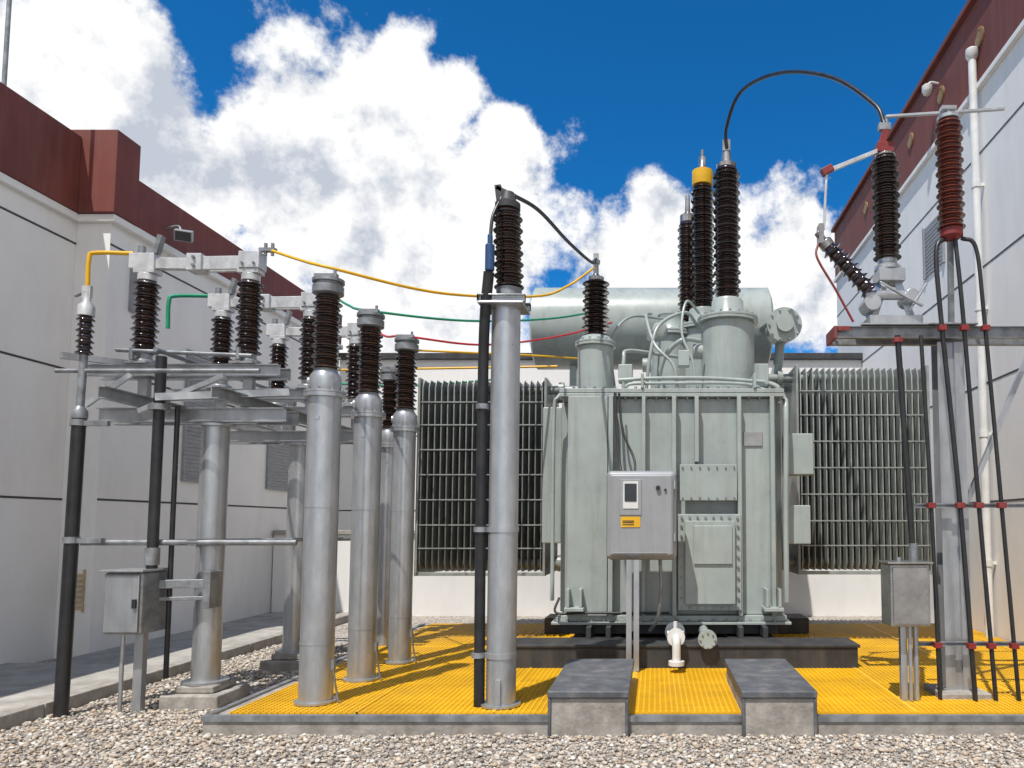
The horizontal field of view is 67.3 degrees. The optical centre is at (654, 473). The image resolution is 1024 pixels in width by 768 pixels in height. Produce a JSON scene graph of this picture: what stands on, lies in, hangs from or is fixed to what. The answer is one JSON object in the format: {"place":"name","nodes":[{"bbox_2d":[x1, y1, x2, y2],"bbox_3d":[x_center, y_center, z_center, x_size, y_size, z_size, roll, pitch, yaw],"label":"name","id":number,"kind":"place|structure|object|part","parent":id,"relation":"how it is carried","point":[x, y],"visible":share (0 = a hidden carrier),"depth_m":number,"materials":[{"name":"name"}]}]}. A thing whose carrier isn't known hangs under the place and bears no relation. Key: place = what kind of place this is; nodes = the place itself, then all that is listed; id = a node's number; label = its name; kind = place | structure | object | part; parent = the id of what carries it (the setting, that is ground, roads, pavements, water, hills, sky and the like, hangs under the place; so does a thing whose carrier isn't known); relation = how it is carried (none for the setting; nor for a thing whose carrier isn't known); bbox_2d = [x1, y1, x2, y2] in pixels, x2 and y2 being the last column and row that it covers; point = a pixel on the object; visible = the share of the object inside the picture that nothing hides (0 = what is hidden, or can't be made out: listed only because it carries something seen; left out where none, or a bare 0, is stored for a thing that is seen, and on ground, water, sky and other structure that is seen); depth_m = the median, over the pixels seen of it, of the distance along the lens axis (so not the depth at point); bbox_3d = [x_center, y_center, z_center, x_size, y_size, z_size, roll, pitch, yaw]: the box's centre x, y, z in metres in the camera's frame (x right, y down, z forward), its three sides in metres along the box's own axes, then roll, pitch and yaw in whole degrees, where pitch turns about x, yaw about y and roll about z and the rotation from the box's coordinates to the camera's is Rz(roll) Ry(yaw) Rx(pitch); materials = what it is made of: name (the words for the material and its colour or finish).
{"place":"outdoors","nodes":[
{"label":"outdoors","id":0,"kind":"place"},
{"bbox_2d":[0,612,347,710],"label":"concrete path","id":1,"kind":"structure","parent":0,"point":[23,683],"depth_m":7.79,"materials":[{"name":"grey concrete"}]},
{"bbox_2d":[339,365,556,370],"bbox_3d":[-2.700,-1.286,9.212,3.000,0.077,0.028,0,-4,0],"label":"yellow bus cable","id":2,"kind":"object","parent":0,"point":[438,368],"visible":0.41,"depth_m":9.20,"materials":[{"name":"paint"}]},
{"bbox_2d":[0,0,966,366],"label":"sky","id":3,"kind":"structure","parent":0,"point":[372,138],"materials":[{"name":"blue"}]},
{"bbox_2d":[0,616,1023,767],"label":"gravel ground","id":4,"kind":"structure","parent":0,"point":[341,634],"depth_m":5.10,"materials":[{"name":"grey gravel"}]},
{"bbox_2d":[98,567,167,713],"bbox_3d":[-4.205,1.350,6.051,0.350,1.150,0.380,0,-4,0],"label":"mechanism cabinet","id":5,"kind":"object","parent":4,"relation":"on","point":[134,605],"visible":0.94,"depth_m":5.96,"materials":[{"name":"metal"}]},
{"bbox_3d":[-4.205,1.030,5.913,0.270,0.450,0.016,0,-4,0],"label":"door","id":6,"kind":"part","parent":5,"relation":"part of","materials":[{"name":"metal"}]},
{"bbox_2d":[0,183,338,663],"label":"wall","id":7,"kind":"structure","parent":4,"relation":"on","point":[42,276],"depth_m":8.67,"materials":[{"name":"white paint"}]},
{"bbox_2d":[75,570,85,611],"bbox_3d":[-6.580,1.337,8.517,0.200,0.480,0.018,0,-4,0],"label":"vent","id":8,"kind":"object","parent":7,"relation":"attached to","point":[82,592],"visible":0.4,"depth_m":8.51,"materials":[{"name":"beige metal"}]},
{"bbox_2d":[72,130,140,224],"bbox_3d":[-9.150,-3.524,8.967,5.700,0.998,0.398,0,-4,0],"label":"parapet pillar","id":9,"kind":"structure","parent":7,"relation":"on","point":[109,173],"depth_m":8.79,"materials":[{"name":"red paint"}]},
{"bbox_2d":[0,206,338,508],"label":"wall joint","id":10,"kind":"object","parent":7,"relation":"attached to","point":[22,357],"depth_m":8.66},
{"bbox_2d":[0,82,341,343],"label":"parapet","id":11,"kind":"structure","parent":7,"relation":"on","point":[40,150],"depth_m":8.52,"materials":[{"name":"red paint"}]},
{"bbox_2d":[1,0,11,85],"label":"roof mast","id":12,"kind":"object","parent":11,"relation":"on","point":[6,41],"visible":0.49,"depth_m":8.03,"materials":[{"name":"metal"}]},
{"bbox_2d":[165,225,193,242],"bbox_3d":[-6.154,-3.101,9.671,0.382,0.256,0.251,1,-4,-12],"label":"floodlight","id":13,"kind":"object","parent":11,"relation":"attached to","point":[181,234],"visible":1,"depth_m":9.62,"materials":[{"name":"metal"}]},
{"bbox_2d":[0,172,342,349],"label":"cornice","id":14,"kind":"structure","parent":7,"relation":"on","point":[64,211],"depth_m":8.77,"materials":[{"name":"white paint"}]},
{"bbox_2d":[0,613,347,729],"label":"kerb","id":15,"kind":"structure","parent":4,"relation":"on","point":[21,714],"depth_m":6.61,"materials":[{"name":"concrete"}]},
{"bbox_2d":[54,347,353,710],"bbox_3d":[-3.936,0.548,7.480,1.973,3.050,3.200,0,-4,0],"label":"disconnect switch frame","id":16,"kind":"object","parent":4,"relation":"on","point":[206,685],"visible":0.82,"depth_m":6.36,"materials":[{"name":"silver metal"}]},
{"bbox_2d":[53,285,110,717],"bbox_3d":[-4.555,0.194,6.001,0.310,3.450,0.130,0,-4,0],"label":"cable termination","id":17,"kind":"object","parent":16,"relation":"attached to","point":[79,423],"visible":1,"depth_m":5.96,"materials":[{"name":"metal"}]},
{"bbox_2d":[74,250,134,296],"bbox_3d":[-4.734,-1.697,6.347,0.373,0.503,0.409,0,-4,0],"label":"yellow busbar","id":18,"kind":"object","parent":16,"relation":"attached to","point":[90,254],"visible":0.76,"depth_m":6.49,"materials":[{"name":"paint"}]},
{"bbox_2d":[165,294,207,328],"bbox_3d":[-4.767,-1.654,7.664,0.418,0.370,0.053,1,-4,-7],"label":"green busbar","id":19,"kind":"object","parent":16,"relation":"attached to","point":[168,304],"visible":1,"depth_m":7.64,"materials":[{"name":"green metal"}]},
{"bbox_2d":[128,234,277,363],"bbox_3d":[-3.935,-1.504,6.521,1.250,1.140,0.220,0,-4,0],"label":"disconnect switch","id":20,"kind":"object","parent":16,"relation":"on","point":[250,267],"visible":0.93,"depth_m":6.48,"materials":[{"name":"brown ceramic"}]},
{"bbox_2d":[207,278,316,387],"bbox_3d":[-3.935,-1.423,7.668,1.250,1.140,0.220,0,-4,0],"label":"disconnect switch","id":21,"kind":"object","parent":16,"relation":"on","point":[221,305],"visible":0.61,"depth_m":7.62,"materials":[{"name":"brown ceramic"}]},
{"bbox_2d":[266,310,360,406],"bbox_3d":[-3.935,-1.343,8.815,1.250,1.140,0.220,0,-4,0],"label":"disconnect switch","id":22,"kind":"object","parent":16,"relation":"on","point":[279,335],"visible":0.56,"depth_m":8.77,"materials":[{"name":"ceramic"}]},
{"bbox_2d":[271,534,881,615],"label":"wall","id":23,"kind":"structure","parent":4,"relation":"on","point":[835,594],"depth_m":12.49,"materials":[{"name":"white paint"}]},
{"bbox_2d":[273,530,414,533],"bbox_3d":[-1.100,1.000,12.661,10.560,0.068,0.300,0,-4,0],"label":"cap","id":24,"kind":"object","parent":23,"relation":"on","point":[284,531],"visible":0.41,"depth_m":12.51,"materials":[{"name":"metal"}]},
{"bbox_2d":[547,659,633,737],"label":"concrete plinth","id":25,"kind":"structure","parent":4,"relation":"on","point":[586,697],"depth_m":5.34,"materials":[{"name":"grey concrete"}]},
{"bbox_2d":[338,360,861,529],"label":"wall","id":26,"kind":"structure","parent":4,"relation":"on","point":[553,377],"depth_m":15.19,"materials":[{"name":"white paint"}]},
{"bbox_2d":[338,353,862,359],"bbox_3d":[-1.100,-2.189,17.661,10.580,0.128,5.070,0,-4,0],"label":"coping","id":27,"kind":"object","parent":26,"relation":"on","point":[787,356],"visible":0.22,"depth_m":15.13,"materials":[{"name":"metal"}]},
{"bbox_2d":[201,623,1023,735],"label":"oil pit curb","id":28,"kind":"structure","parent":4,"relation":"on","point":[223,720],"depth_m":5.37,"materials":[{"name":"concrete"}]},
{"bbox_2d":[230,623,1023,713],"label":"yellow grating","id":29,"kind":"object","parent":4,"relation":"on","point":[437,677],"visible":0.39,"depth_m":6.46,"materials":[{"name":"yellow metal"}]},
{"bbox_2d":[293,269,345,706],"bbox_3d":[-2.620,0.068,5.910,0.309,3.412,0.309,3,-5,-40],"label":"current transformer post","id":30,"kind":"object","parent":29,"relation":"on","point":[324,394],"visible":1,"depth_m":5.81,"materials":[{"name":"metal"}]},
{"bbox_2d":[270,250,593,297],"bbox_3d":[-1.780,-1.970,7.152,3.289,0.892,0.884,3,-5,-36],"label":"yellow bus cable","id":31,"kind":"object","parent":30,"relation":"on","point":[406,286],"visible":0.92,"depth_m":6.44,"materials":[{"name":"paint"}]},
{"bbox_2d":[343,305,385,682],"bbox_3d":[-2.600,0.147,6.756,0.299,3.372,0.299,3,-5,-40],"label":"current transformer post","id":32,"kind":"object","parent":29,"relation":"on","point":[368,415],"visible":1,"depth_m":6.66,"materials":[{"name":"metal"}]},
{"bbox_2d":[341,300,583,321],"bbox_3d":[-1.674,-1.805,8.270,3.401,0.866,1.147,3,-5,-37],"label":"green bus cable","id":33,"kind":"object","parent":32,"relation":"on","point":[412,316],"visible":0.61,"depth_m":7.37,"materials":[{"name":"green rubber"}]},
{"bbox_2d":[377,364,397,646],"bbox_3d":[-3.100,0.413,8.692,0.259,3.392,0.259,3,-5,-40],"label":"voltage transformer post","id":34,"kind":"object","parent":29,"relation":"on","point":[388,377],"visible":0.6,"depth_m":8.61,"materials":[{"name":"metal"}]},
{"bbox_2d":[385,331,418,664],"bbox_3d":[-2.550,0.217,7.603,0.279,3.352,0.279,3,-5,-40],"label":"current transformer post","id":35,"kind":"object","parent":29,"relation":"on","point":[404,428],"visible":1,"depth_m":7.51,"materials":[{"name":"metal"}]},
{"bbox_2d":[380,322,611,345],"bbox_3d":[-1.652,-1.743,8.987,3.160,0.890,1.394,2,-5,-29],"label":"red bus cable","id":36,"kind":"object","parent":35,"relation":"on","point":[429,339],"visible":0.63,"depth_m":8.22,"materials":[{"name":"red rubber"}]},
{"bbox_2d":[419,349,577,359],"bbox_3d":[-1.679,-1.324,8.305,2.105,0.221,0.170,3,-5,-38],"label":"yellow bus cable","id":37,"kind":"object","parent":35,"relation":"on","point":[443,351],"visible":0.69,"depth_m":8.08,"materials":[{"name":"paint"}]},
{"bbox_2d":[471,184,530,709],"bbox_3d":[-1.196,-0.266,5.820,0.392,4.064,0.366,0,-4,0],"label":"surge arrester post","id":38,"kind":"object","parent":29,"relation":"on","point":[506,306],"visible":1,"depth_m":5.74,"materials":[{"name":"metal"}]},
{"bbox_2d":[606,471,676,671],"bbox_3d":[-0.130,0.927,7.310,0.680,1.890,0.513,0,-4,0],"label":"control cabinet","id":39,"kind":"object","parent":29,"relation":"on","point":[641,515],"visible":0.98,"depth_m":7.16,"materials":[{"name":"grey metal"}]},
{"bbox_2d":[623,482,637,508],"bbox_3d":[-0.233,0.210,7.165,0.145,0.260,0.005,0,-4,0],"label":"gauge window","id":40,"kind":"structure","parent":39,"relation":"in","point":[626,504],"depth_m":7.16,"materials":[{"name":"white plastic"}]},
{"bbox_3d":[-0.130,0.403,7.192,0.610,0.790,0.055,0,-4,0],"label":"door","id":41,"kind":"part","parent":39,"relation":"part of","materials":[{"name":"grey metal"}]},
{"bbox_2d":[516,614,859,667],"bbox_3d":[0.275,1.873,8.583,3.390,0.260,2.815,0,-4,0],"label":"transformer foundation","id":42,"kind":"object","parent":29,"relation":"on","point":[657,652],"visible":0.44,"depth_m":7.20,"materials":[{"name":"concrete"}]},
{"bbox_2d":[529,139,813,666],"bbox_3d":[-0.025,-1.145,9.425,3.570,6.200,4.595,0,-4,0],"label":"power transformer","id":43,"kind":"object","parent":42,"relation":"on","point":[700,417],"visible":0.98,"depth_m":8.05,"materials":[{"name":"grey paint"}]},
{"bbox_2d":[414,378,577,575],"bbox_3d":[-1.915,0.095,9.887,1.910,2.390,1.760,0,-4,0],"label":"radiator","id":44,"kind":"object","parent":43,"relation":"attached to","point":[445,482],"visible":0.56,"depth_m":9.11,"materials":[{"name":"metal"}]},
{"bbox_2d":[516,195,596,263],"bbox_3d":[-0.881,-2.324,7.243,0.081,0.420,2.585,-1,-4,10],"label":"black jumper cable","id":45,"kind":"object","parent":43,"relation":"attached to","point":[549,221],"visible":0.98,"depth_m":6.88,"materials":[{"name":"black rubber"}]},
{"bbox_2d":[724,70,885,147],"bbox_3d":[1.373,-3.666,7.728,0.143,1.488,2.730,2,-4,-25],"label":"black jumper cable","id":46,"kind":"object","parent":43,"relation":"attached to","point":[868,99],"visible":1,"depth_m":7.39,"materials":[{"name":"black rubber"}]},
{"bbox_2d":[763,365,931,574],"bbox_3d":[2.285,0.011,9.693,1.930,2.470,1.760,0,-4,0],"label":"radiator","id":47,"kind":"object","parent":43,"relation":"attached to","point":[850,491],"visible":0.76,"depth_m":8.91,"materials":[{"name":"metal"}]},
{"bbox_2d":[877,543,932,701],"bbox_3d":[1.975,1.165,5.903,0.350,1.220,0.300,0,-4,0],"label":"marshalling box","id":48,"kind":"object","parent":29,"relation":"on","point":[905,594],"visible":1,"depth_m":5.80,"materials":[{"name":"silver metal"}]},
{"bbox_2d":[892,335,914,542],"bbox_3d":[2.005,-0.260,6.033,0.140,1.722,0.070,0,-4,0],"label":"cable conduit","id":49,"kind":"object","parent":48,"relation":"attached to","point":[897,340],"visible":0.98,"depth_m":6.02,"materials":[{"name":"black paint"}]},
{"bbox_2d":[826,322,1023,699],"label":"earthing switch frame","id":50,"kind":"object","parent":29,"relation":"on","point":[955,668],"visible":0.9,"depth_m":6.17,"materials":[{"name":"metal"}]},
{"bbox_2d":[815,115,927,322],"bbox_3d":[1.794,-2.156,6.383,0.923,1.868,0.365,0,-4,0],"label":"neutral earthing switch","id":51,"kind":"object","parent":50,"relation":"on","point":[889,271],"visible":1,"depth_m":6.31,"materials":[{"name":"metal"}]},
{"bbox_2d":[919,335,942,699],"bbox_3d":[2.202,0.329,5.992,0.118,2.901,0.060,0,-4,0],"label":"cable conduit","id":52,"kind":"object","parent":50,"relation":"attached to","point":[937,643],"visible":1,"depth_m":5.97,"materials":[{"name":"black paint"}]},
{"bbox_2d":[886,105,1004,321],"bbox_3d":[2.425,-2.140,6.184,0.953,1.817,0.224,0,-4,0],"label":"cable sealing end","id":53,"kind":"object","parent":50,"relation":"on","point":[949,173],"visible":0.99,"depth_m":6.16,"materials":[{"name":"red ceramic"}]},
{"bbox_2d":[934,237,977,700],"bbox_3d":[2.396,-0.088,6.005,0.248,3.735,0.109,0,-4,0],"label":"cable conduit","id":54,"kind":"object","parent":29,"relation":"on","point":[960,506],"visible":1,"depth_m":5.96,"materials":[{"name":"black paint"}]},
{"bbox_2d":[953,239,997,700],"bbox_3d":[2.560,-0.082,5.994,0.236,3.722,0.087,0,-4,0],"label":"cable conduit","id":55,"kind":"object","parent":29,"relation":"on","point":[991,646],"visible":1,"depth_m":5.96,"materials":[{"name":"black paint"}]},
{"bbox_2d":[960,236,1020,700],"bbox_3d":[2.681,-0.089,5.990,0.352,3.735,0.088,-1,-4,8],"label":"cable conduit","id":56,"kind":"object","parent":29,"relation":"on","point":[1014,646],"visible":1,"depth_m":5.96,"materials":[{"name":"black paint"}]},
{"bbox_2d":[725,659,816,736],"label":"concrete plinth","id":57,"kind":"structure","parent":4,"relation":"on","point":[773,697],"depth_m":5.34,"materials":[{"name":"grey concrete"}]},
{"bbox_2d":[837,33,1023,640],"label":"wall","id":58,"kind":"structure","parent":4,"relation":"on","point":[1001,158],"depth_m":9.33,"materials":[{"name":"white paint"}]},
{"bbox_2d":[834,0,1023,277],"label":"parapet","id":59,"kind":"structure","parent":58,"relation":"on","point":[999,21],"depth_m":10.84,"materials":[{"name":"red paint"}]},
{"bbox_2d":[831,0,976,232],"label":"coping","id":60,"kind":"object","parent":59,"relation":"on","point":[958,22],"visible":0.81,"depth_m":11.68,"materials":[{"name":"red metal"}]},
{"bbox_2d":[922,81,938,95],"bbox_3d":[4.043,-5.654,11.005,0.240,0.216,0.149,-1,-4,20],"label":"security camera","id":61,"kind":"object","parent":59,"relation":"attached to","point":[927,89],"visible":1,"depth_m":10.98,"materials":[{"name":"white plastic"}]},
{"bbox_2d":[834,19,1023,282],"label":"cornice","id":62,"kind":"structure","parent":58,"relation":"on","point":[1002,54],"depth_m":10.01,"materials":[{"name":"white paint"}]},
{"bbox_2d":[837,102,1023,502],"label":"wall joint","id":63,"kind":"object","parent":58,"relation":"attached to","point":[1001,252],"depth_m":9.41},
{"bbox_2d":[922,214,945,279],"bbox_3d":[4.180,-3.422,11.266,0.040,0.800,0.800,0,-4,0],"label":"louvre window","id":64,"kind":"structure","parent":58,"relation":"attached to","point":[928,262],"depth_m":11.38,"materials":[{"name":"grey metal"}]},
{"bbox_2d":[965,46,995,637],"bbox_3d":[4.110,-1.700,9.442,0.180,7.610,0.160,0,-4,0],"label":"drain pipe","id":65,"kind":"object","parent":58,"relation":"attached to","point":[971,57],"visible":0.88,"depth_m":9.42,"materials":[{"name":"white plastic"}]}
]}

